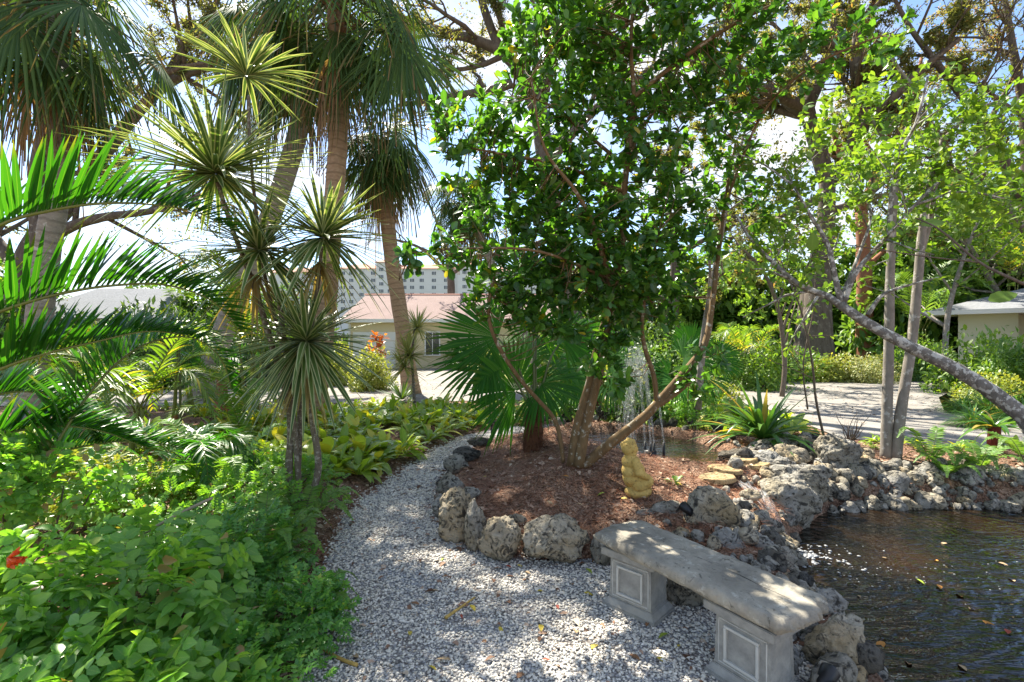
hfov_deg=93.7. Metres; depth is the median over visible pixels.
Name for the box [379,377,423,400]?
yucca
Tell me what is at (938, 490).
rock
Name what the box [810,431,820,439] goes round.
rock
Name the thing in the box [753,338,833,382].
bush
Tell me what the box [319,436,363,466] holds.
broad leaved clump
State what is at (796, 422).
broad leaved clump
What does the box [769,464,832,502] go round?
rock
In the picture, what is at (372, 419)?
broad leaved clump
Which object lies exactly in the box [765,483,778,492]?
rock
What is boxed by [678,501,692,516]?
spotlight
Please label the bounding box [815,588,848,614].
rock
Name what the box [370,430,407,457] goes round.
broad leaved clump
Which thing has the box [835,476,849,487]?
rock
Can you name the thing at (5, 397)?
areca palm
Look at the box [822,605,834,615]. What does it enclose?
rock
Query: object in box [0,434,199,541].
shrub
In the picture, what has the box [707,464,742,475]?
flagstone
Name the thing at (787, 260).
tree
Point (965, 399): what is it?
grassy clump
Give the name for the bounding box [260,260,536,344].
apartment building
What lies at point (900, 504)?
rock
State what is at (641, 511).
rock
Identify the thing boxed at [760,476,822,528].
rock
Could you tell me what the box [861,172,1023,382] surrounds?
tree
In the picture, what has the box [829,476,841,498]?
rock
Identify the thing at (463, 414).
broad leaved clump
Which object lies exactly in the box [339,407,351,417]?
broad leaved clump
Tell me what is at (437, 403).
broad leaved clump
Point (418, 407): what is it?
broad leaved clump
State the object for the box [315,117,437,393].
fan palm
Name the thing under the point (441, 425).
broad leaved clump
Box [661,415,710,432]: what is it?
broad leaved clump
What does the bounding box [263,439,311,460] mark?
broad leaved clump
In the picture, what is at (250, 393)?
areca palm
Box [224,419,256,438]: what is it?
broad leaved clump
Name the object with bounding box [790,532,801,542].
rock
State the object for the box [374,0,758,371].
oak tree
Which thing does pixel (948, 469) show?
fern
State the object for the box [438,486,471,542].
rock
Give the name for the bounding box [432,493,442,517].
rock
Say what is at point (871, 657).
rock
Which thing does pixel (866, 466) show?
rock
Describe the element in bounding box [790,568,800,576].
rock
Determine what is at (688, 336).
young fan palm
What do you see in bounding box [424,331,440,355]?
window
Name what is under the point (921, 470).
rock
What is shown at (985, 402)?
grassy clump
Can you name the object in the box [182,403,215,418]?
broad leaved clump
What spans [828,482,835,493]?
rock
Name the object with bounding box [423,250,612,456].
young fan palm
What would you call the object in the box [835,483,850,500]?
rock
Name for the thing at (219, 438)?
areca palm
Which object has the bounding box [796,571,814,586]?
rock
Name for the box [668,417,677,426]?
rock
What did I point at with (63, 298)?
bush
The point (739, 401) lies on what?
broad leaved clump
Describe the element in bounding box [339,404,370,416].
broad leaved clump
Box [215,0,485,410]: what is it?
fan palm
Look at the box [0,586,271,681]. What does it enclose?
shrub
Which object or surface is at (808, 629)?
rock
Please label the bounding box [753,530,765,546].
rock
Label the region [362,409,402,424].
broad leaved clump
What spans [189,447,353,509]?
shrub
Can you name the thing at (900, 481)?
rock
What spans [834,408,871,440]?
twiggy bush
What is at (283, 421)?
broad leaved clump
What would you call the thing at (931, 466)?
rock
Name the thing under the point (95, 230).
sky
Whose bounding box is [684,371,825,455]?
strap leaved clump
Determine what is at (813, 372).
sapling
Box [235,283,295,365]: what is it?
bush
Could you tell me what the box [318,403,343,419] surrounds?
broad leaved clump
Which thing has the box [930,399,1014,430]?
grassy clump
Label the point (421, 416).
broad leaved clump
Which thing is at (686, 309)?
bush
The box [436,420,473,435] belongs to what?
broad leaved clump
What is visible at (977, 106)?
slender tree
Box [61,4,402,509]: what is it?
dragon tree
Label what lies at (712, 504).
rock
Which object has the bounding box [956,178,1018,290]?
bush
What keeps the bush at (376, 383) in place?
on the ground
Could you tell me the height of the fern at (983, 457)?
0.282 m
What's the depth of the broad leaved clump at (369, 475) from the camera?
5.44 m
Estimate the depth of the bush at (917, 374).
18.96 m
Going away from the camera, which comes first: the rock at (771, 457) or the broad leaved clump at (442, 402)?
the rock at (771, 457)
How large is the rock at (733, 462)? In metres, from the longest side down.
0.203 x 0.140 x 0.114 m
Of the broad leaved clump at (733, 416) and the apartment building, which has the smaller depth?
the broad leaved clump at (733, 416)
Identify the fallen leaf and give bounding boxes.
[516,672,523,677]
[628,654,639,659]
[876,641,884,646]
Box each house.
[55,289,196,339]
[338,294,586,367]
[923,288,1023,364]
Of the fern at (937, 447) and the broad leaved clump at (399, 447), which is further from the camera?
the broad leaved clump at (399, 447)
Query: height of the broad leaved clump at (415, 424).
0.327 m
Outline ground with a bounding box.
[0,346,1023,681]
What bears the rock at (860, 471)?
on the ground
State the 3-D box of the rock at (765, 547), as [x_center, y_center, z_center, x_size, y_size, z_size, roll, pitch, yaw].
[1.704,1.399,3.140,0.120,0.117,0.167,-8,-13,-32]
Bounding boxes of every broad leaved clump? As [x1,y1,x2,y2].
[79,448,128,467]
[122,444,162,459]
[123,416,167,439]
[131,408,155,416]
[143,429,172,458]
[154,399,171,410]
[169,395,201,406]
[169,406,201,416]
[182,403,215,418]
[192,412,235,430]
[199,421,223,435]
[208,408,257,418]
[212,419,254,435]
[222,415,234,430]
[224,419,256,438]
[232,421,262,431]
[244,406,282,425]
[244,412,268,425]
[246,421,264,432]
[255,403,278,424]
[258,422,286,442]
[261,417,309,444]
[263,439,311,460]
[274,435,309,452]
[283,419,332,437]
[301,442,325,473]
[302,428,350,441]
[303,433,321,452]
[304,425,338,435]
[305,402,335,421]
[309,412,344,428]
[317,414,343,427]
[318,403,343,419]
[318,418,343,428]
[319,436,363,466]
[321,443,382,476]
[322,406,365,433]
[322,413,367,437]
[322,441,363,479]
[330,417,381,438]
[332,405,348,413]
[333,446,384,483]
[335,410,378,428]
[335,423,353,455]
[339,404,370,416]
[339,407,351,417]
[342,398,367,406]
[345,433,381,452]
[345,435,393,462]
[358,422,399,436]
[360,402,377,411]
[360,415,399,425]
[361,409,388,424]
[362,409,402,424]
[362,445,406,476]
[363,401,379,410]
[364,417,380,433]
[365,396,388,407]
[367,429,392,440]
[369,407,384,413]
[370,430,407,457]
[374,405,403,423]
[377,399,410,412]
[380,413,413,428]
[381,426,429,459]
[381,441,416,462]
[382,402,409,418]
[389,403,427,423]
[391,393,405,403]
[393,422,424,440]
[394,433,425,447]
[397,397,416,409]
[399,418,423,433]
[400,412,449,430]
[402,402,424,419]
[402,407,432,419]
[408,410,440,426]
[409,424,447,443]
[418,420,462,438]
[419,396,440,406]
[422,398,435,410]
[426,400,448,411]
[427,401,458,421]
[431,412,457,427]
[435,393,452,405]
[435,395,449,409]
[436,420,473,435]
[442,400,474,423]
[445,408,476,422]
[453,402,476,408]
[455,416,486,430]
[457,398,477,406]
[465,409,499,421]
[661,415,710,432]
[702,393,727,406]
[703,417,737,434]
[706,405,737,418]
[717,409,748,421]
[718,396,753,418]
[723,400,740,417]
[779,408,819,434]
[859,436,879,444]
[861,441,879,448]
[863,432,879,443]
[948,439,973,448]
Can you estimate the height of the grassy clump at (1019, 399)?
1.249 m
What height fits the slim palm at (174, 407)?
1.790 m
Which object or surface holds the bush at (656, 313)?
on the ground
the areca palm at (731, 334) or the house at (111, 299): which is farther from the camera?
the house at (111, 299)
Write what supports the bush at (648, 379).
on the ground
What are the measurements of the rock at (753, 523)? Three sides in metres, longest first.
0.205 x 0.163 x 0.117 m
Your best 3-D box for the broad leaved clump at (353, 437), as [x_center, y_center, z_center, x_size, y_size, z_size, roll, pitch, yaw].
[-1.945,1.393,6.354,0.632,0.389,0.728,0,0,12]
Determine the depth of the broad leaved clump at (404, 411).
8.82 m
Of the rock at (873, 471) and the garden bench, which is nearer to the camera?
the garden bench
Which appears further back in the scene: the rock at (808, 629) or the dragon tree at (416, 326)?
the dragon tree at (416, 326)
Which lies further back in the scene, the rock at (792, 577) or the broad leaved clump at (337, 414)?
the broad leaved clump at (337, 414)
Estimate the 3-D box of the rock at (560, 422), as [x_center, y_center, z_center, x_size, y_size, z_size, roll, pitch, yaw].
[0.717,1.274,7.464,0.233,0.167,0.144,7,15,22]
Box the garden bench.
[593,520,828,681]
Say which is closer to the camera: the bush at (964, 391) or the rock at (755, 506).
the rock at (755, 506)
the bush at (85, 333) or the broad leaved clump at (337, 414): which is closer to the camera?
the broad leaved clump at (337, 414)
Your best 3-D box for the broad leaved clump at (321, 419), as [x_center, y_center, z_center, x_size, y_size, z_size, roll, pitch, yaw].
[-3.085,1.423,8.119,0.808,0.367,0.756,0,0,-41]
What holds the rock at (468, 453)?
on the ground
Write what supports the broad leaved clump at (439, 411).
on the ground
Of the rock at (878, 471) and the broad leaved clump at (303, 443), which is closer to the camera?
the rock at (878, 471)
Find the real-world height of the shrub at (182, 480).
0.644 m
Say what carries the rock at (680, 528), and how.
on the ground
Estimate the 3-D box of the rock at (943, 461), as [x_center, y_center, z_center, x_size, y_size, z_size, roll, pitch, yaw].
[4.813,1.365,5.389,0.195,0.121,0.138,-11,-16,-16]
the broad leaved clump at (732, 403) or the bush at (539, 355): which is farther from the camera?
the bush at (539, 355)
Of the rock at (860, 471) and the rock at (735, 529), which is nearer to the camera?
the rock at (735, 529)
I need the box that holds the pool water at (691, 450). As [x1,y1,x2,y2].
[568,432,723,463]
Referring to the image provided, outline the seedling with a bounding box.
[666,475,682,485]
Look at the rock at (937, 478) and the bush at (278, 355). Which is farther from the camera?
the bush at (278, 355)
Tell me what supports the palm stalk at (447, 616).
on the gravel
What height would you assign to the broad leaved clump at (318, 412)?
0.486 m
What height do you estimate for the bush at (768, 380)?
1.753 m
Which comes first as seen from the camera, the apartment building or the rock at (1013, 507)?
the rock at (1013, 507)
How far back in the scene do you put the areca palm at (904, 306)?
24.00 m
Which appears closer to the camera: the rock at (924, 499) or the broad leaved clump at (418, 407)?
the rock at (924, 499)
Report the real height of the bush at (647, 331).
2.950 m
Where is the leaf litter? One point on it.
(608, 513)
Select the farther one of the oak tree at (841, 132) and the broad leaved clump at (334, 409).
the oak tree at (841, 132)
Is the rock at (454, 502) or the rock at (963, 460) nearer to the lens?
the rock at (454, 502)
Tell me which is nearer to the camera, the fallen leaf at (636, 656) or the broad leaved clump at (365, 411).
the fallen leaf at (636, 656)
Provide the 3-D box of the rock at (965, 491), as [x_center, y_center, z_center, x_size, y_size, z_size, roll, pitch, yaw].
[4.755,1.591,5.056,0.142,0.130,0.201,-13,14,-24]
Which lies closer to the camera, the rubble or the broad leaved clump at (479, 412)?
the rubble
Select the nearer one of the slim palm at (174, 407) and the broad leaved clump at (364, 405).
the slim palm at (174, 407)
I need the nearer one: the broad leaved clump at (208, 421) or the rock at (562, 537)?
the rock at (562, 537)
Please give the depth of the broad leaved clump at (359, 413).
8.31 m
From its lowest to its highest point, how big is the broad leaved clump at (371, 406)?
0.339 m
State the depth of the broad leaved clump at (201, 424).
7.23 m
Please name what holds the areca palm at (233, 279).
on the ground
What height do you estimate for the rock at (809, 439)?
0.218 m
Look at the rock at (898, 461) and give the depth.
5.46 m
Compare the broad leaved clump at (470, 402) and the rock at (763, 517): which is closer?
the rock at (763, 517)
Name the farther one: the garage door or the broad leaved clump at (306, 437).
the garage door
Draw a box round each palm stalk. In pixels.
[322,650,357,666]
[444,596,474,618]
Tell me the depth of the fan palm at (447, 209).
17.09 m
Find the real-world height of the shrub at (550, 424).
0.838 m
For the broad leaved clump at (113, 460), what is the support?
on the ground
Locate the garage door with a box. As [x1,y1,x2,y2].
[353,332,394,367]
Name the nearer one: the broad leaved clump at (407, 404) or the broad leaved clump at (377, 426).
the broad leaved clump at (377, 426)
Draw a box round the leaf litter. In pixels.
[32,383,1023,681]
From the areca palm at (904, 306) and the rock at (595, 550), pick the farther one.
the areca palm at (904, 306)
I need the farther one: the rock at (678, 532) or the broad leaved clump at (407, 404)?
the broad leaved clump at (407, 404)
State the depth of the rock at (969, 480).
5.07 m
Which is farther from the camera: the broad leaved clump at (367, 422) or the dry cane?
the broad leaved clump at (367, 422)
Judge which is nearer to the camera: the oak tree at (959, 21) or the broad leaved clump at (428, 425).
the broad leaved clump at (428, 425)
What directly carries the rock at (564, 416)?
on the ground
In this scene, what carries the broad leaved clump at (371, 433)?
on the ground
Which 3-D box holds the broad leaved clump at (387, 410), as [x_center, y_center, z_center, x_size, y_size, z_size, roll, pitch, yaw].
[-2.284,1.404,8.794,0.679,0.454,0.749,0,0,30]
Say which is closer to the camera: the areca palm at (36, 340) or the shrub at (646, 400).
the areca palm at (36, 340)
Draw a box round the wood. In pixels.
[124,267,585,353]
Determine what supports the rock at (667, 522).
on the ground
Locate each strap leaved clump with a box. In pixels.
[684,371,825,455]
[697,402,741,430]
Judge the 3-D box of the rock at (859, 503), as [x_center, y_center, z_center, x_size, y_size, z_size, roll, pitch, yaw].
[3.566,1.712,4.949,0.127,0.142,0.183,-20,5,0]
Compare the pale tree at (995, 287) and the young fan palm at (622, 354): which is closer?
the young fan palm at (622, 354)
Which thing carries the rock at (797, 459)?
on the ground
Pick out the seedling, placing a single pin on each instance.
(675, 479)
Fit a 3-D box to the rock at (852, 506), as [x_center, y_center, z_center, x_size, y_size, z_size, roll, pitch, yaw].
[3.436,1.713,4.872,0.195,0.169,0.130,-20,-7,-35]
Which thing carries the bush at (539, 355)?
on the ground
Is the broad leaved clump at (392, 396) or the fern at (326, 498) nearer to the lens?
the fern at (326, 498)
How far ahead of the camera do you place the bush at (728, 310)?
32.73 m
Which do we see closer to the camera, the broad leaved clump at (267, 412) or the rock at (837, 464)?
the rock at (837, 464)
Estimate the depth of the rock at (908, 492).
5.07 m
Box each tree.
[0,0,323,323]
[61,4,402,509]
[362,174,508,293]
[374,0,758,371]
[379,303,444,405]
[392,0,917,468]
[574,101,775,340]
[671,0,999,375]
[680,190,866,396]
[725,76,1023,433]
[787,0,1023,233]
[797,25,1023,459]
[802,0,1021,368]
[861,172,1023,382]
[885,75,1023,292]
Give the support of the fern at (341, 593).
on the ground
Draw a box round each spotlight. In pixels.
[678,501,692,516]
[816,662,840,681]
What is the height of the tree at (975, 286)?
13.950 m
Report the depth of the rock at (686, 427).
7.06 m
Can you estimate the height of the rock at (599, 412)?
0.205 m
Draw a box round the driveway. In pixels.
[0,368,1023,447]
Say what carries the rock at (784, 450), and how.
on the ground
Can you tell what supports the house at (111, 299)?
on the ground
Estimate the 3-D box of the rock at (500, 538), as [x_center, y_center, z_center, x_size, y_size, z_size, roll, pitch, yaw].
[-0.078,1.469,3.528,0.286,0.377,0.256,0,0,28]
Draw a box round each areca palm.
[0,131,255,555]
[0,321,263,457]
[1,322,201,432]
[46,417,269,505]
[122,335,279,408]
[155,381,307,428]
[160,247,352,414]
[710,321,812,368]
[853,258,994,342]
[931,206,1023,290]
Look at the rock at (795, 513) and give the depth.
4.30 m
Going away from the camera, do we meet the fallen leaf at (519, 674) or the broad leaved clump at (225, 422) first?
the fallen leaf at (519, 674)
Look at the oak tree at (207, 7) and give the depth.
19.84 m
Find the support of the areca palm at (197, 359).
on the ground
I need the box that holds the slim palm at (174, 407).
[128,328,228,429]
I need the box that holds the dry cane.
[82,497,212,576]
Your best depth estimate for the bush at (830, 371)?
18.67 m
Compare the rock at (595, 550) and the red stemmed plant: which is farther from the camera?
the red stemmed plant
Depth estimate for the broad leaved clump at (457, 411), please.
9.34 m
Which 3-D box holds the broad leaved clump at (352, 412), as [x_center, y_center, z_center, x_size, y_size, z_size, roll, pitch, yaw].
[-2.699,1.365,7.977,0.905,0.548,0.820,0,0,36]
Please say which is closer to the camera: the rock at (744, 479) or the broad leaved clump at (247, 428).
the rock at (744, 479)
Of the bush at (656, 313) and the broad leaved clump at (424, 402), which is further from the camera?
the bush at (656, 313)
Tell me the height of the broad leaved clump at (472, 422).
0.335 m
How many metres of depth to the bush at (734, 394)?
11.81 m
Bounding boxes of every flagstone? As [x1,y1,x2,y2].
[698,471,736,484]
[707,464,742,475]
[740,457,757,463]
[742,461,770,469]
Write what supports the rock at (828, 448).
on the ground
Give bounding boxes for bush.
[0,258,4,289]
[0,297,92,385]
[1,263,74,301]
[50,308,113,370]
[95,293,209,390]
[144,282,188,296]
[152,276,250,364]
[182,310,289,387]
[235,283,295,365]
[258,324,292,381]
[328,338,360,386]
[347,342,399,391]
[442,346,467,369]
[452,346,475,370]
[508,335,592,379]
[523,361,584,395]
[595,250,662,340]
[601,353,646,393]
[610,313,689,385]
[628,329,715,392]
[649,241,722,363]
[685,233,789,357]
[689,376,745,407]
[709,329,793,382]
[717,343,809,391]
[743,234,846,360]
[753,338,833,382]
[804,352,866,382]
[829,350,901,383]
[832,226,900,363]
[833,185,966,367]
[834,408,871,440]
[877,347,940,381]
[894,331,955,377]
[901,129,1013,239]
[918,324,1022,395]
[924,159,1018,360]
[948,369,1023,409]
[951,325,1023,393]
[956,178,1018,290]
[988,208,1023,290]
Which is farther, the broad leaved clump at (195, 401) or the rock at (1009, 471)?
the broad leaved clump at (195, 401)
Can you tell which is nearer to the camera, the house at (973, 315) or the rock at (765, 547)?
the rock at (765, 547)
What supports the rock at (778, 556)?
on the ground
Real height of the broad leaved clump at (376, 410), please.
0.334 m
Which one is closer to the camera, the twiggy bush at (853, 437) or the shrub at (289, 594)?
the shrub at (289, 594)
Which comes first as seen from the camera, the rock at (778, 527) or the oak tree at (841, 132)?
the rock at (778, 527)
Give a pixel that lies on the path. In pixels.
(480, 657)
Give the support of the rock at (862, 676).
on the ground
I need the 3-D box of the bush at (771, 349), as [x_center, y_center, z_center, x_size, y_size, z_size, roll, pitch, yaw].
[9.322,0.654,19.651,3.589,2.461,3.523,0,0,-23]
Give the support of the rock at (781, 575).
on the ground
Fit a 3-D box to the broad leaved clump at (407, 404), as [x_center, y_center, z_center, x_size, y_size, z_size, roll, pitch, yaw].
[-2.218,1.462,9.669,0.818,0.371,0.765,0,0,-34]
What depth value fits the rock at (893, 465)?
5.33 m
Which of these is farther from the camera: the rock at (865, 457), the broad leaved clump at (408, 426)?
the broad leaved clump at (408, 426)
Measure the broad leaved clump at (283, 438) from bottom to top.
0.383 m
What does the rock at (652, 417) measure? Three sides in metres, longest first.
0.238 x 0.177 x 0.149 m
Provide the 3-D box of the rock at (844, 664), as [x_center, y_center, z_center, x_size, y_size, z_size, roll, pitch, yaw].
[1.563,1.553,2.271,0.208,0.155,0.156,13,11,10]
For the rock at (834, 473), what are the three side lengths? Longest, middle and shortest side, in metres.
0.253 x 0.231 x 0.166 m
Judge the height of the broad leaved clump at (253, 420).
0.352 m
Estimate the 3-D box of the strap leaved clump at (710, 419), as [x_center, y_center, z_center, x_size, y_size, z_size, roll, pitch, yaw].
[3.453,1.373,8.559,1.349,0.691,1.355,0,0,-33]
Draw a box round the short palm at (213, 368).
[172,364,268,418]
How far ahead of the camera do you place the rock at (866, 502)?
4.94 m
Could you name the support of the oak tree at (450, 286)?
on the ground
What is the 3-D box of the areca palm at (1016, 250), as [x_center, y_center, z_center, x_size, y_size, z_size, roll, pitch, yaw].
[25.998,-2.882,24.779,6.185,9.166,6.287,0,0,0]
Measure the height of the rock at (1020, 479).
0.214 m
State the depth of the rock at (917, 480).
5.17 m
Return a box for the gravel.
[284,435,824,681]
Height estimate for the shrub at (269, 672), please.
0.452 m
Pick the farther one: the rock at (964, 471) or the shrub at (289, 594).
the rock at (964, 471)
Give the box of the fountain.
[643,442,664,457]
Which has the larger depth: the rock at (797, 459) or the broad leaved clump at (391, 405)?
the broad leaved clump at (391, 405)
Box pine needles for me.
[224,421,1023,676]
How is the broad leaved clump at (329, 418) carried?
on the ground
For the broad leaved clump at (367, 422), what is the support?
on the ground
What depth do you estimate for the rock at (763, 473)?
4.84 m
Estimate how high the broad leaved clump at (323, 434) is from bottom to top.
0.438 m
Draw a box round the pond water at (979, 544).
[797,505,1023,681]
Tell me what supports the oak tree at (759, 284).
on the ground
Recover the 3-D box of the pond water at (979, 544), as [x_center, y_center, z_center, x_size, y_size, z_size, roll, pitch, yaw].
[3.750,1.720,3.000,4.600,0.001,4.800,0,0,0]
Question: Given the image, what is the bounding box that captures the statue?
[620,437,653,498]
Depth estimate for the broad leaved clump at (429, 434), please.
7.36 m
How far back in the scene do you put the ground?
4.64 m
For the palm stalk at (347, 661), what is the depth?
2.37 m
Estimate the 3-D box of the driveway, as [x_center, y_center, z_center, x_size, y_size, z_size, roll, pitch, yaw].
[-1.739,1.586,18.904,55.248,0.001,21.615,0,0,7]
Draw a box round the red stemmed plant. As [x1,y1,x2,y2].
[950,404,1019,452]
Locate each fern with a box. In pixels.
[134,418,286,506]
[184,373,264,429]
[239,482,362,541]
[253,490,330,569]
[292,568,357,657]
[897,425,989,462]
[904,450,988,477]
[931,442,1023,468]
[975,431,1023,459]
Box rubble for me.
[714,438,1023,681]
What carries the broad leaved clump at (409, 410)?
on the ground
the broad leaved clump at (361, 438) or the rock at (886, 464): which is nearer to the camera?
the rock at (886, 464)
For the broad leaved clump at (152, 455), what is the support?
on the ground
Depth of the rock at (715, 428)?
7.21 m
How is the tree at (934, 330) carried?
on the ground
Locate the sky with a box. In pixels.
[0,0,1023,302]
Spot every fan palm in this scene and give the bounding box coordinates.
[0,0,198,420]
[182,0,377,400]
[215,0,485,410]
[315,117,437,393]
[414,177,540,377]
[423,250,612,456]
[543,316,649,421]
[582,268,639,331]
[648,319,747,412]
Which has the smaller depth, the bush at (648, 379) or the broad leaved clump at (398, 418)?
the broad leaved clump at (398, 418)
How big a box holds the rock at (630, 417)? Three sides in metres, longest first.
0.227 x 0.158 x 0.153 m
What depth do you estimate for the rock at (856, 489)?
5.02 m
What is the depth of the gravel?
2.81 m
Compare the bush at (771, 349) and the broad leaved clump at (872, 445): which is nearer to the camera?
the broad leaved clump at (872, 445)
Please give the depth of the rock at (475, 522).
3.63 m
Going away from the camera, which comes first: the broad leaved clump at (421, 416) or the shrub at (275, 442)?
the shrub at (275, 442)
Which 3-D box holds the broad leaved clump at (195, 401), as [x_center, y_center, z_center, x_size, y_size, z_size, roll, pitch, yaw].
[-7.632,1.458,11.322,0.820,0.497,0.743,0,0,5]
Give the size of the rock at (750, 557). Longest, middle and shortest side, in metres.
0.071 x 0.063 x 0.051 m
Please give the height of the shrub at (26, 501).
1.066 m
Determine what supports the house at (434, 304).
on the ground
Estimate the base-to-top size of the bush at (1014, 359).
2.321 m
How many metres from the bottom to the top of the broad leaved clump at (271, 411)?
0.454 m
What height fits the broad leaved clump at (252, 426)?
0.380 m
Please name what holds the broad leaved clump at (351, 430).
on the ground
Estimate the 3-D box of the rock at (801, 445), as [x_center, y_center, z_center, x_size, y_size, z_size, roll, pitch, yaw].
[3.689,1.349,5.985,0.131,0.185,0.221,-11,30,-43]
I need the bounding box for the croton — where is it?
[366,330,388,376]
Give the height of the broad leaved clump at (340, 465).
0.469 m
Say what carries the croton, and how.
on the ground
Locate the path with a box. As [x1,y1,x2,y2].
[302,424,811,681]
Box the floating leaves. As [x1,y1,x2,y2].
[797,545,1021,664]
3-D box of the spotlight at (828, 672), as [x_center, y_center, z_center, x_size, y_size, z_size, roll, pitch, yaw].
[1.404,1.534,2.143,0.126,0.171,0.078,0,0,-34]
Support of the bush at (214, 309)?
on the ground
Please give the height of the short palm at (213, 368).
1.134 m
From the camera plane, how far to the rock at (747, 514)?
3.69 m
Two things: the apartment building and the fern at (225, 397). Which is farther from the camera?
the apartment building
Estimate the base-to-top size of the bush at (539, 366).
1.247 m
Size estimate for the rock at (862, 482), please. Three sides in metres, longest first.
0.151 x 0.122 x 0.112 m
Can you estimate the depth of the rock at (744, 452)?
5.21 m
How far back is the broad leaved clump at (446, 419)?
8.63 m
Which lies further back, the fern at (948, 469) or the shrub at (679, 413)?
the shrub at (679, 413)
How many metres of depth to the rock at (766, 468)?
4.95 m
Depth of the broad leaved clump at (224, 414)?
9.14 m
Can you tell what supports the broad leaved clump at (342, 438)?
on the ground
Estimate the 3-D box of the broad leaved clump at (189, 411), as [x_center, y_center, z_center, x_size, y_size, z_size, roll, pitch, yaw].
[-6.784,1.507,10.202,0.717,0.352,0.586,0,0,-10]
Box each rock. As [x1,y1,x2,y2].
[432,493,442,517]
[435,471,464,493]
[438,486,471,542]
[443,453,468,474]
[452,446,480,461]
[464,486,481,499]
[464,498,486,551]
[467,436,489,447]
[477,515,522,561]
[509,513,526,523]
[521,513,590,563]
[552,417,565,425]
[562,414,572,421]
[589,532,610,565]
[596,406,607,417]
[625,415,636,422]
[635,508,653,514]
[648,413,655,421]
[650,500,680,513]
[653,418,667,427]
[662,519,672,526]
[666,578,703,606]
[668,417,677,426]
[671,530,685,537]
[675,526,690,538]
[682,425,689,430]
[683,485,741,526]
[690,529,704,543]
[707,535,721,550]
[709,527,746,548]
[711,421,723,431]
[714,448,740,462]
[727,457,743,467]
[732,526,738,533]
[734,449,795,464]
[736,447,754,457]
[737,500,752,510]
[738,527,758,544]
[739,488,761,501]
[739,509,754,526]
[739,516,758,528]
[740,476,748,481]
[746,438,797,446]
[746,554,753,563]
[751,503,759,510]
[752,509,771,524]
[753,445,768,449]
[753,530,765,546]
[754,443,771,447]
[754,514,759,525]
[757,546,786,572]
[758,543,798,568]
[759,469,774,477]
[760,466,771,471]
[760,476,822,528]
[762,546,786,559]
[763,530,784,545]
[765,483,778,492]
[767,443,810,463]
[767,517,784,533]
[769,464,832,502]
[776,572,790,581]
[780,532,799,549]
[784,572,798,585]
[787,506,801,525]
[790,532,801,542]
[790,548,807,565]
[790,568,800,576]
[794,454,800,463]
[796,435,814,446]
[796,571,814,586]
[799,431,811,438]
[799,442,813,452]
[799,633,805,641]
[800,622,818,634]
[801,613,865,664]
[806,456,814,463]
[808,660,843,681]
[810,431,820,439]
[813,432,863,466]
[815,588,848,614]
[816,651,867,681]
[821,463,837,476]
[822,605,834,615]
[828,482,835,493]
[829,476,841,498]
[830,461,845,468]
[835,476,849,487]
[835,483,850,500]
[836,468,851,479]
[842,501,860,512]
[847,465,867,478]
[848,474,857,486]
[849,483,863,496]
[853,501,865,508]
[856,639,884,673]
[856,665,867,681]
[857,476,867,488]
[860,463,872,479]
[860,463,876,476]
[861,447,875,457]
[861,455,872,461]
[861,459,884,469]
[863,499,876,509]
[864,495,880,509]
[873,466,880,478]
[876,492,890,503]
[882,461,887,471]
[883,462,899,470]
[883,470,911,493]
[886,492,894,506]
[888,458,902,466]
[889,488,902,497]
[894,497,908,510]
[899,467,909,473]
[900,497,922,509]
[903,487,913,495]
[907,471,924,485]
[910,470,920,483]
[912,465,932,479]
[913,490,934,508]
[919,460,938,471]
[926,471,943,485]
[927,492,948,509]
[931,457,948,464]
[932,487,946,496]
[949,467,971,476]
[956,486,976,499]
[956,496,972,503]
[958,458,972,464]
[958,474,979,487]
[965,464,987,480]
[983,498,1000,509]
[999,474,1016,481]
[1000,499,1022,512]
[1001,467,1018,475]
[1010,491,1023,508]
[1014,468,1023,485]
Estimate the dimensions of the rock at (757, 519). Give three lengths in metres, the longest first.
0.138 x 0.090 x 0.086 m
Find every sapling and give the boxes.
[694,132,822,409]
[733,197,850,434]
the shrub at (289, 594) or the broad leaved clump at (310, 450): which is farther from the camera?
the broad leaved clump at (310, 450)
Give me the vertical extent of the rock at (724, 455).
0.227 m
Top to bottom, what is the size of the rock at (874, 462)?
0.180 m
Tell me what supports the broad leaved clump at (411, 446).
on the ground
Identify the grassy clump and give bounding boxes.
[916,390,982,413]
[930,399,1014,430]
[938,383,1023,419]
[951,394,1023,424]
[981,383,1023,405]
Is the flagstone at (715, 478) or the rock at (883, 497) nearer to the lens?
the flagstone at (715, 478)
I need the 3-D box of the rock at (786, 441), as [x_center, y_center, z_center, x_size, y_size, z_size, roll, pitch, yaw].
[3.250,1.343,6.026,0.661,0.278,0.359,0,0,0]
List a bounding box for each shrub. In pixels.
[0,425,138,584]
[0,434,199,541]
[0,506,282,681]
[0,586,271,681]
[45,455,308,546]
[104,491,320,626]
[163,431,307,466]
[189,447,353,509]
[195,610,338,681]
[236,559,362,664]
[511,388,578,430]
[594,387,709,428]
[656,382,730,430]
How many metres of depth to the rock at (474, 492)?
4.31 m
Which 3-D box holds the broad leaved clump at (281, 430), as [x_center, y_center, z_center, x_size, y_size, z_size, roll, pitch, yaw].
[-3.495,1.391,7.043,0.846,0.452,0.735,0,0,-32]
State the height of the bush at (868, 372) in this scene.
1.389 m
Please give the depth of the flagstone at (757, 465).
5.03 m

